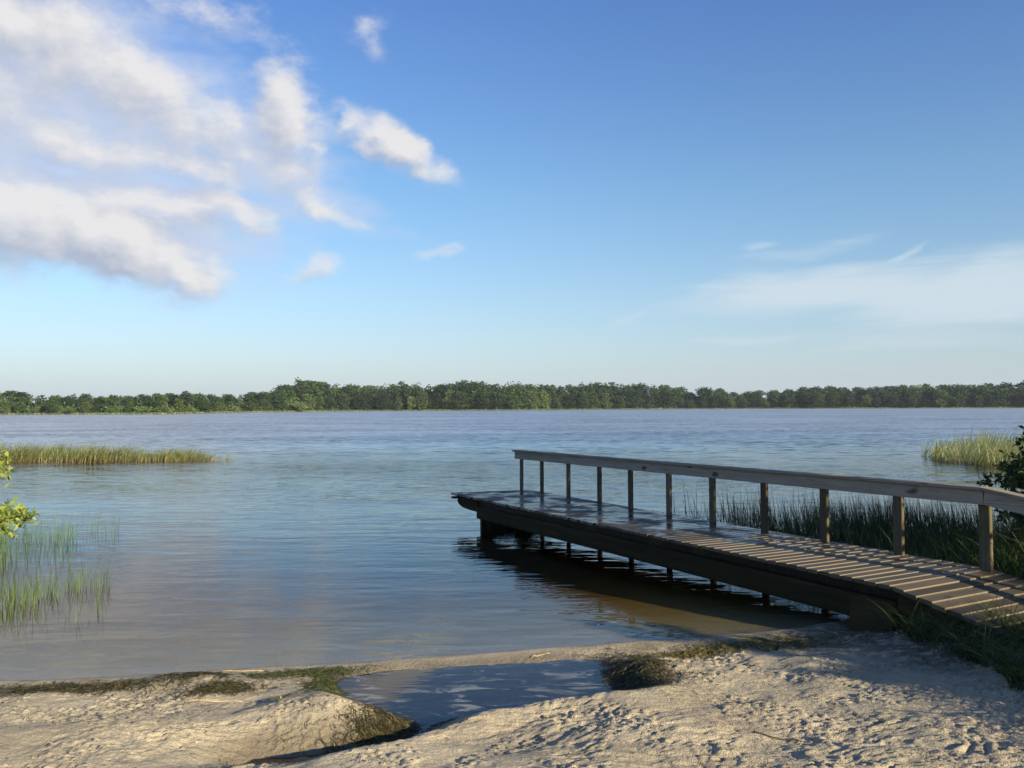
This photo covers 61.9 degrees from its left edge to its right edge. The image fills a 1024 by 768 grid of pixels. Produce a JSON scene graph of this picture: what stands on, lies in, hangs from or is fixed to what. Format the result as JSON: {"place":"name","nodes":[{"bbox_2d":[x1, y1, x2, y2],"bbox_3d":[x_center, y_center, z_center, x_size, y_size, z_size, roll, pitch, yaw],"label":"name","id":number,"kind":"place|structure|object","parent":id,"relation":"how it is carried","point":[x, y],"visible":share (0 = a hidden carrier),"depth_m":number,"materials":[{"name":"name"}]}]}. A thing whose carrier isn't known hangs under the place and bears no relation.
{"place":"outdoors","nodes":[
{"label":"outdoors","id":0,"kind":"place"},
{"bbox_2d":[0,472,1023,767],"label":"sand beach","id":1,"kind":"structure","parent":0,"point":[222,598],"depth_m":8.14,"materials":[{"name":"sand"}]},
{"bbox_2d":[0,450,39,538],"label":"willow shrub","id":2,"kind":"object","parent":1,"relation":"on","point":[18,512],"visible":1,"depth_m":7.46,"materials":[{"name":"green plant"}]},
{"bbox_2d":[0,673,280,696],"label":"seaweed clump","id":3,"kind":"object","parent":1,"relation":"on","point":[68,687],"visible":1,"depth_m":6.97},
{"bbox_2d":[115,670,271,692],"bbox_3d":[-2.666,2.447,7.143,1.273,0.096,0.583,0,-2,-10],"label":"seaweed clump","id":4,"kind":"object","parent":1,"relation":"on","point":[188,674],"visible":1,"depth_m":7.08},
{"bbox_2d":[149,678,303,700],"bbox_3d":[-2.271,2.441,6.871,1.213,0.087,0.467,0,-2,-18],"label":"seaweed clump","id":5,"kind":"object","parent":1,"relation":"on","point":[224,687],"visible":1,"depth_m":6.86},
{"bbox_2d":[213,663,392,681],"bbox_3d":[-1.887,2.474,7.343,1.755,0.129,0.465,0,-2,-13],"label":"seaweed clump","id":6,"kind":"object","parent":1,"relation":"on","point":[310,671],"visible":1,"depth_m":7.36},
{"bbox_2d":[285,665,350,698],"bbox_3d":[-1.538,2.401,6.859,0.612,0.257,1.461,0,-2,-17],"label":"seaweed clump","id":7,"kind":"object","parent":1,"relation":"on","point":[324,684],"visible":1,"depth_m":7.01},
{"bbox_2d":[275,697,454,763],"bbox_3d":[-0.988,2.362,5.798,0.865,0.315,1.868,-1,-2,27],"label":"seaweed clump","id":8,"kind":"object","parent":1,"relation":"on","point":[377,733],"visible":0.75,"depth_m":5.99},
{"bbox_2d":[246,659,616,764],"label":"pool water","id":9,"kind":"structure","parent":1,"relation":"on","point":[432,696],"depth_m":7.03,"materials":[{"name":"liquid"}]},
{"bbox_2d":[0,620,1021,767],"bbox_3d":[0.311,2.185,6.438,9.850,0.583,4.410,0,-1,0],"label":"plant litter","id":10,"kind":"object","parent":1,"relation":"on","point":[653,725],"visible":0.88,"depth_m":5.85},
{"bbox_2d":[574,644,711,696],"bbox_3d":[1.020,2.373,7.193,1.025,0.336,2.354,0,-2,-9],"label":"seaweed clump","id":11,"kind":"object","parent":1,"relation":"on","point":[635,673],"visible":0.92,"depth_m":7.11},
{"bbox_2d":[604,644,768,659],"bbox_3d":[1.550,2.495,7.899,1.950,0.096,0.529,0,-1,-7],"label":"seaweed clump","id":12,"kind":"object","parent":1,"relation":"on","point":[689,654],"visible":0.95,"depth_m":7.88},
{"bbox_2d":[451,450,1023,641],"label":"jetty","id":13,"kind":"object","parent":1,"relation":"on","point":[844,578],"visible":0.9,"depth_m":10.49,"materials":[{"name":"wood"}]},
{"bbox_2d":[654,630,876,660],"bbox_3d":[2.414,2.457,8.143,2.348,0.135,1.147,0,-1,0],"label":"seaweed clump","id":14,"kind":"object","parent":1,"relation":"on","point":[756,642],"visible":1,"depth_m":8.18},
{"bbox_2d":[672,482,1023,578],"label":"rush bed","id":15,"kind":"object","parent":1,"relation":"on","point":[843,529],"visible":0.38,"depth_m":12.90,"materials":[{"name":"plant"}]},
{"bbox_2d":[849,507,1023,579],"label":"tall grass","id":16,"kind":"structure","parent":1,"relation":"on","point":[1013,566],"depth_m":9.97,"materials":[{"name":"plant"}]},
{"bbox_2d":[976,425,1023,545],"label":"alder shrub","id":17,"kind":"object","parent":1,"relation":"on","point":[1014,482],"visible":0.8,"depth_m":10.90,"materials":[{"name":"green plant"}]},
{"bbox_2d":[0,408,1023,561],"bbox_3d":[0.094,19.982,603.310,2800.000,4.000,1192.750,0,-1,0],"label":"lake water","id":18,"kind":"structure","parent":0,"point":[446,492],"depth_m":39.44,"materials":[{"name":"liquid"}]},
{"bbox_2d":[0,554,111,625],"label":"reed drift","id":19,"kind":"object","parent":18,"relation":"on","point":[5,593],"visible":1,"depth_m":10.52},
{"bbox_2d":[0,509,119,573],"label":"sparse reeds","id":20,"kind":"object","parent":18,"relation":"on","point":[4,549],"visible":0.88,"depth_m":14.62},
{"bbox_2d":[0,439,233,463],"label":"reed bed","id":21,"kind":"object","parent":18,"relation":"on","point":[77,454],"visible":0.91,"depth_m":37.55,"materials":[{"name":"plant"}]},
{"bbox_2d":[922,424,1023,470],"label":"reed bed","id":22,"kind":"object","parent":18,"relation":"on","point":[979,452],"visible":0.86,"depth_m":34.85,"materials":[{"name":"plant"}]},
{"bbox_2d":[0,409,1023,475],"bbox_3d":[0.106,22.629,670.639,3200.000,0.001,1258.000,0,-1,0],"label":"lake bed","id":23,"kind":"object","parent":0,"point":[342,439],"depth_m":136.24,"materials":[{"name":"liquid"}]},
{"bbox_2d":[0,405,1023,416],"bbox_3d":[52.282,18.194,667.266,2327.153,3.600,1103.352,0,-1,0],"label":"bank","id":24,"kind":"structure","parent":0,"point":[583,409],"depth_m":474.36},
{"bbox_2d":[42,401,59,412],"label":"oak tree","id":25,"kind":"object","parent":24,"relation":"on","point":[48,407],"visible":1,"depth_m":312.81,"materials":[{"name":"green plant"}]},
{"bbox_2d":[60,396,76,409],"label":"oak tree","id":26,"kind":"object","parent":24,"relation":"on","point":[67,400],"visible":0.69,"depth_m":323.42,"materials":[{"name":"green plant"}]},
{"bbox_2d":[101,398,117,409],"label":"ash tree","id":27,"kind":"object","parent":24,"relation":"on","point":[111,401],"visible":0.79,"depth_m":315.54,"materials":[{"name":"green plant"}]},
{"bbox_2d":[136,396,156,409],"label":"oak tree","id":28,"kind":"object","parent":24,"relation":"on","point":[147,400],"visible":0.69,"depth_m":316.21,"materials":[{"name":"green plant"}]},
{"bbox_2d":[150,394,168,407],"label":"ash tree","id":29,"kind":"object","parent":24,"relation":"on","point":[160,398],"visible":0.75,"depth_m":313.29,"materials":[{"name":"green plant"}]},
{"bbox_2d":[171,398,184,411],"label":"birch tree","id":30,"kind":"object","parent":24,"relation":"on","point":[179,404],"visible":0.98,"depth_m":322.45,"materials":[{"name":"green plant"}]},
{"bbox_2d":[195,398,212,412],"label":"ash tree","id":31,"kind":"object","parent":24,"relation":"on","point":[203,403],"visible":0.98,"depth_m":342.96,"materials":[{"name":"green plant"}]},
{"bbox_2d":[223,395,240,409],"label":"oak tree","id":32,"kind":"object","parent":24,"relation":"on","point":[231,398],"visible":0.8,"depth_m":382.17,"materials":[{"name":"green plant"}]},
{"bbox_2d":[240,395,259,407],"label":"ash tree","id":33,"kind":"object","parent":24,"relation":"on","point":[251,398],"visible":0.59,"depth_m":398.18,"materials":[{"name":"green plant"}]},
{"bbox_2d":[270,394,287,410],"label":"oak tree","id":34,"kind":"object","parent":24,"relation":"on","point":[278,399],"visible":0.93,"depth_m":415.69,"materials":[{"name":"green plant"}]},
{"bbox_2d":[270,389,288,405],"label":"ash tree","id":35,"kind":"object","parent":24,"relation":"on","point":[279,392],"visible":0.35,"depth_m":423.59,"materials":[{"name":"green plant"}]},
{"bbox_2d":[284,398,306,411],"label":"willow bush","id":36,"kind":"object","parent":24,"relation":"on","point":[300,406],"visible":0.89,"depth_m":425.55,"materials":[{"name":"green plant"}]},
{"bbox_2d":[292,380,308,404],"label":"poplar tree","id":37,"kind":"object","parent":24,"relation":"on","point":[300,392],"visible":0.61,"depth_m":440.10,"materials":[{"name":"green plant"}]},
{"bbox_2d":[303,393,316,410],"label":"birch tree","id":38,"kind":"object","parent":24,"relation":"on","point":[310,405],"visible":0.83,"depth_m":442.43,"materials":[{"name":"green plant"}]},
{"bbox_2d":[300,380,328,405],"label":"ash tree","id":39,"kind":"object","parent":24,"relation":"on","point":[318,392],"visible":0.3,"depth_m":454.77,"materials":[{"name":"green plant"}]},
{"bbox_2d":[312,396,325,409],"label":"ash tree","id":40,"kind":"object","parent":24,"relation":"on","point":[318,402],"visible":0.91,"depth_m":448.05,"materials":[{"name":"green plant"}]},
{"bbox_2d":[323,396,335,410],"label":"oak tree","id":41,"kind":"object","parent":24,"relation":"on","point":[330,403],"visible":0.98,"depth_m":458.03,"materials":[{"name":"green plant"}]},
{"bbox_2d":[331,387,348,408],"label":"ash tree","id":42,"kind":"object","parent":24,"relation":"on","point":[335,395],"visible":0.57,"depth_m":473.63,"materials":[{"name":"green plant"}]},
{"bbox_2d":[337,389,349,409],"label":"poplar tree","id":43,"kind":"object","parent":24,"relation":"on","point":[344,398],"visible":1,"depth_m":471.44,"materials":[{"name":"green plant"}]},
{"bbox_2d":[339,386,354,408],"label":"oak tree","id":44,"kind":"object","parent":24,"relation":"on","point":[346,390],"visible":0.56,"depth_m":478.61,"materials":[{"name":"green plant"}]},
{"bbox_2d":[356,393,375,409],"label":"oak tree","id":45,"kind":"object","parent":24,"relation":"on","point":[367,399],"visible":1,"depth_m":471.35,"materials":[{"name":"green plant"}]},
{"bbox_2d":[372,393,392,409],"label":"oak tree","id":46,"kind":"object","parent":24,"relation":"on","point":[384,399],"visible":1,"depth_m":470.67,"materials":[{"name":"green plant"}]},
{"bbox_2d":[386,384,405,407],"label":"ash tree","id":47,"kind":"object","parent":24,"relation":"on","point":[393,388],"visible":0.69,"depth_m":483.66,"materials":[{"name":"green plant"}]},
{"bbox_2d":[403,386,421,408],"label":"ash tree","id":48,"kind":"object","parent":24,"relation":"on","point":[412,392],"visible":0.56,"depth_m":479.31,"materials":[{"name":"green plant"}]},
{"bbox_2d":[414,390,430,409],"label":"birch tree","id":49,"kind":"object","parent":24,"relation":"on","point":[422,402],"visible":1,"depth_m":471.65,"materials":[{"name":"green plant"}]},
{"bbox_2d":[427,392,443,408],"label":"oak tree","id":50,"kind":"object","parent":24,"relation":"on","point":[434,400],"visible":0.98,"depth_m":475.36,"materials":[{"name":"green plant"}]},
{"bbox_2d":[434,383,458,408],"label":"oak tree","id":51,"kind":"object","parent":24,"relation":"on","point":[444,387],"visible":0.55,"depth_m":477.25,"materials":[{"name":"green plant"}]},
{"bbox_2d":[440,389,455,408],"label":"birch tree","id":52,"kind":"object","parent":24,"relation":"on","point":[448,394],"visible":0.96,"depth_m":475.25,"materials":[{"name":"green plant"}]},
{"bbox_2d":[448,391,469,409],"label":"ash tree","id":53,"kind":"object","parent":24,"relation":"on","point":[460,396],"visible":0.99,"depth_m":472.49,"materials":[{"name":"green plant"}]},
{"bbox_2d":[453,383,473,407],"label":"oak tree","id":54,"kind":"object","parent":24,"relation":"on","point":[464,389],"visible":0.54,"depth_m":478.40,"materials":[{"name":"green plant"}]},
{"bbox_2d":[462,391,479,408],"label":"ash tree","id":55,"kind":"object","parent":24,"relation":"on","point":[473,394],"visible":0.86,"depth_m":473.79,"materials":[{"name":"green plant"}]},
{"bbox_2d":[461,381,491,408],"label":"oak tree","id":56,"kind":"object","parent":24,"relation":"on","point":[478,387],"visible":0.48,"depth_m":477.67,"materials":[{"name":"green plant"}]},
{"bbox_2d":[476,391,491,409],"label":"ash tree","id":57,"kind":"object","parent":24,"relation":"on","point":[482,397],"visible":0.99,"depth_m":470.24,"materials":[{"name":"green plant"}]},
{"bbox_2d":[485,393,506,408],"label":"oak tree","id":58,"kind":"object","parent":24,"relation":"on","point":[497,398],"visible":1,"depth_m":471.25,"materials":[{"name":"green plant"}]},
{"bbox_2d":[497,386,519,408],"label":"ash tree","id":59,"kind":"object","parent":24,"relation":"on","point":[508,391],"visible":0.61,"depth_m":478.38,"materials":[{"name":"green plant"}]},
{"bbox_2d":[5,392,1017,415],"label":"undergrowth","id":60,"kind":"object","parent":24,"relation":"on","point":[172,409],"visible":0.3,"depth_m":470.12,"materials":[{"name":"green plant"}]},
{"bbox_2d":[0,407,1023,414],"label":"shore reeds","id":61,"kind":"object","parent":24,"relation":"on","point":[113,413],"visible":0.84,"depth_m":445.18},
{"bbox_2d":[506,395,519,408],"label":"ash tree","id":62,"kind":"object","parent":24,"relation":"on","point":[514,402],"visible":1,"depth_m":471.51,"materials":[{"name":"green plant"}]},
{"bbox_2d":[509,384,527,402],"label":"ash tree","id":63,"kind":"object","parent":24,"relation":"on","point":[519,389],"visible":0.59,"depth_m":480.83,"materials":[{"name":"green plant"}]},
{"bbox_2d":[522,390,540,408],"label":"birch tree","id":64,"kind":"object","parent":24,"relation":"on","point":[532,395],"visible":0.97,"depth_m":478.90,"materials":[{"name":"green plant"}]},
{"bbox_2d":[538,390,550,408],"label":"birch tree","id":65,"kind":"object","parent":24,"relation":"on","point":[544,398],"visible":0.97,"depth_m":486.74,"materials":[{"name":"green plant"}]},
{"bbox_2d":[535,384,558,408],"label":"oak tree","id":66,"kind":"object","parent":24,"relation":"on","point":[550,389],"visible":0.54,"depth_m":493.19,"materials":[{"name":"green plant"}]},
{"bbox_2d":[549,387,571,402],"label":"ash tree","id":67,"kind":"object","parent":24,"relation":"on","point":[560,391],"visible":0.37,"depth_m":503.55,"materials":[{"name":"green plant"}]},
{"bbox_2d":[559,393,575,408],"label":"oak tree","id":68,"kind":"object","parent":24,"relation":"on","point":[567,397],"visible":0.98,"depth_m":493.11,"materials":[{"name":"green plant"}]},
{"bbox_2d":[563,386,585,407],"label":"oak tree","id":69,"kind":"object","parent":24,"relation":"on","point":[575,390],"visible":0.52,"depth_m":506.90,"materials":[{"name":"green plant"}]},
{"bbox_2d":[574,391,590,408],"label":"ash tree","id":70,"kind":"object","parent":24,"relation":"on","point":[584,401],"visible":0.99,"depth_m":501.39,"materials":[{"name":"green plant"}]},
{"bbox_2d":[574,384,598,404],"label":"oak tree","id":71,"kind":"object","parent":24,"relation":"on","point":[587,389],"visible":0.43,"depth_m":507.87,"materials":[{"name":"green plant"}]},
{"bbox_2d":[586,393,601,407],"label":"ash tree","id":72,"kind":"object","parent":24,"relation":"on","point":[593,400],"visible":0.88,"depth_m":505.52,"materials":[{"name":"green plant"}]},
{"bbox_2d":[591,387,611,407],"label":"oak tree","id":73,"kind":"object","parent":24,"relation":"on","point":[601,391],"visible":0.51,"depth_m":514.85,"materials":[{"name":"green plant"}]},
{"bbox_2d":[599,393,612,408],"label":"birch tree","id":74,"kind":"object","parent":24,"relation":"on","point":[605,401],"visible":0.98,"depth_m":511.40,"materials":[{"name":"green plant"}]},
{"bbox_2d":[605,386,622,403],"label":"oak tree","id":75,"kind":"object","parent":24,"relation":"on","point":[612,389],"visible":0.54,"depth_m":522.92,"materials":[{"name":"green plant"}]},
{"bbox_2d":[610,396,626,408],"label":"ash tree","id":76,"kind":"object","parent":24,"relation":"on","point":[619,402],"visible":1,"depth_m":513.93,"materials":[{"name":"green plant"}]},
{"bbox_2d":[617,384,635,407],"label":"ash tree","id":77,"kind":"object","parent":24,"relation":"on","point":[626,388],"visible":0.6,"depth_m":524.27,"materials":[{"name":"green plant"}]},
{"bbox_2d":[621,389,644,407],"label":"tree","id":78,"kind":"object","parent":24,"relation":"on","point":[633,393],"visible":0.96,"depth_m":520.15,"materials":[{"name":"green plant"}]},
{"bbox_2d":[631,383,650,407],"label":"oak tree","id":79,"kind":"object","parent":24,"relation":"on","point":[640,387],"visible":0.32,"depth_m":531.66,"materials":[{"name":"green plant"}]},
{"bbox_2d":[648,388,662,407],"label":"ash tree","id":80,"kind":"object","parent":24,"relation":"on","point":[654,392],"visible":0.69,"depth_m":532.70,"materials":[{"name":"green plant"}]},
{"bbox_2d":[655,390,676,407],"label":"tree","id":81,"kind":"object","parent":24,"relation":"on","point":[668,400],"visible":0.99,"depth_m":530.86,"materials":[{"name":"green plant"}]},
{"bbox_2d":[671,387,687,406],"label":"ash tree","id":82,"kind":"object","parent":24,"relation":"on","point":[677,393],"visible":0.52,"depth_m":546.98,"materials":[{"name":"green plant"}]},
{"bbox_2d":[695,387,715,405],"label":"oak tree","id":83,"kind":"object","parent":24,"relation":"on","point":[704,389],"visible":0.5,"depth_m":543.08,"materials":[{"name":"green plant"}]},
{"bbox_2d":[707,394,724,407],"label":"oak tree","id":84,"kind":"object","parent":24,"relation":"on","point":[715,401],"visible":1,"depth_m":530.87,"materials":[{"name":"green plant"}]},
{"bbox_2d":[746,392,761,406],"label":"oak tree","id":85,"kind":"object","parent":24,"relation":"on","point":[755,395],"visible":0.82,"depth_m":533.35,"materials":[{"name":"green plant"}]},
{"bbox_2d":[770,393,784,406],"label":"ash tree","id":86,"kind":"object","parent":24,"relation":"on","point":[776,401],"visible":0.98,"depth_m":520.54,"materials":[{"name":"green plant"}]},
{"bbox_2d":[781,393,798,406],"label":"oak tree","id":87,"kind":"object","parent":24,"relation":"on","point":[790,401],"visible":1,"depth_m":516.51,"materials":[{"name":"green plant"}]},
{"bbox_2d":[799,392,813,407],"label":"oak tree","id":88,"kind":"object","parent":24,"relation":"on","point":[808,397],"visible":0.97,"depth_m":513.36,"materials":[{"name":"green plant"}]},
{"bbox_2d":[811,393,828,406],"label":"ash tree","id":89,"kind":"object","parent":24,"relation":"on","point":[819,397],"visible":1,"depth_m":507.52,"materials":[{"name":"green plant"}]},
{"bbox_2d":[826,392,843,407],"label":"oak tree","id":90,"kind":"object","parent":24,"relation":"on","point":[831,397],"visible":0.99,"depth_m":505.79,"materials":[{"name":"green plant"}]},
{"bbox_2d":[825,388,845,406],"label":"oak tree","id":91,"kind":"object","parent":24,"relation":"on","point":[840,392],"visible":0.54,"depth_m":511.69,"materials":[{"name":"green plant"}]},
{"bbox_2d":[855,388,877,405],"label":"oak tree","id":92,"kind":"object","parent":24,"relation":"on","point":[863,391],"visible":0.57,"depth_m":508.07,"materials":[{"name":"green plant"}]},
{"bbox_2d":[860,395,875,406],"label":"ash tree","id":93,"kind":"object","parent":24,"relation":"on","point":[869,400],"visible":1,"depth_m":501.06,"materials":[{"name":"green plant"}]},
{"bbox_2d":[876,390,891,406],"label":"oak tree","id":94,"kind":"object","parent":24,"relation":"on","point":[886,395],"visible":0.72,"depth_m":501.98,"materials":[{"name":"green plant"}]},
{"bbox_2d":[888,394,905,406],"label":"oak tree","id":95,"kind":"object","parent":24,"relation":"on","point":[894,398],"visible":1,"depth_m":492.06,"materials":[{"name":"green plant"}]},
{"bbox_2d":[903,391,921,406],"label":"ash tree","id":96,"kind":"object","parent":24,"relation":"on","point":[913,397],"visible":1,"depth_m":489.57,"materials":[{"name":"green plant"}]},
{"bbox_2d":[920,388,937,405],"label":"oak tree","id":97,"kind":"object","parent":24,"relation":"on","point":[929,392],"visible":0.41,"depth_m":496.44,"materials":[{"name":"green plant"}]},
{"bbox_2d":[931,390,955,406],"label":"ash tree","id":98,"kind":"object","parent":24,"relation":"on","point":[939,398],"visible":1,"depth_m":483.52,"materials":[{"name":"green plant"}]},
{"bbox_2d":[948,386,970,405],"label":"oak tree","id":99,"kind":"object","parent":24,"relation":"on","point":[956,388],"visible":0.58,"depth_m":486.40,"materials":[{"name":"green plant"}]},
{"bbox_2d":[949,389,970,406],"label":"oak tree","id":100,"kind":"object","parent":24,"relation":"on","point":[960,401],"visible":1,"depth_m":482.40,"materials":[{"name":"green plant"}]},
{"bbox_2d":[970,385,999,405],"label":"ash tree","id":101,"kind":"object","parent":24,"relation":"on","point":[986,391],"visible":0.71,"depth_m":481.30,"materials":[{"name":"green plant"}]},
{"bbox_2d":[982,395,999,406],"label":"ash tree","id":102,"kind":"object","parent":24,"relation":"on","point":[991,401],"visible":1,"depth_m":476.03,"materials":[{"name":"green plant"}]},
{"bbox_2d":[993,388,1014,406],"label":"ash tree","id":103,"kind":"object","parent":24,"relation":"on","point":[1007,400],"visible":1,"depth_m":474.76,"materials":[{"name":"green plant"}]},
{"bbox_2d":[995,382,1017,402],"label":"oak tree","id":104,"kind":"object","parent":24,"relation":"on","point":[1006,385],"visible":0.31,"depth_m":489.44,"materials":[{"name":"green plant"}]},
{"bbox_2d":[1012,394,1023,406],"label":"oak tree","id":105,"kind":"object","parent":24,"relation":"on","point":[1017,398],"visible":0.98,"depth_m":471.64,"materials":[{"name":"green plant"}]},
{"bbox_2d":[0,0,1023,405],"label":"sky","id":106,"kind":"structure","parent":0,"point":[236,198],"materials":[{"name":"blue"}]},
{"bbox_2d":[859,587,1023,691],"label":"bank grass","id":107,"kind":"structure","parent":0,"point":[1015,673],"depth_m":7.06,"materials":[{"name":"plant"}]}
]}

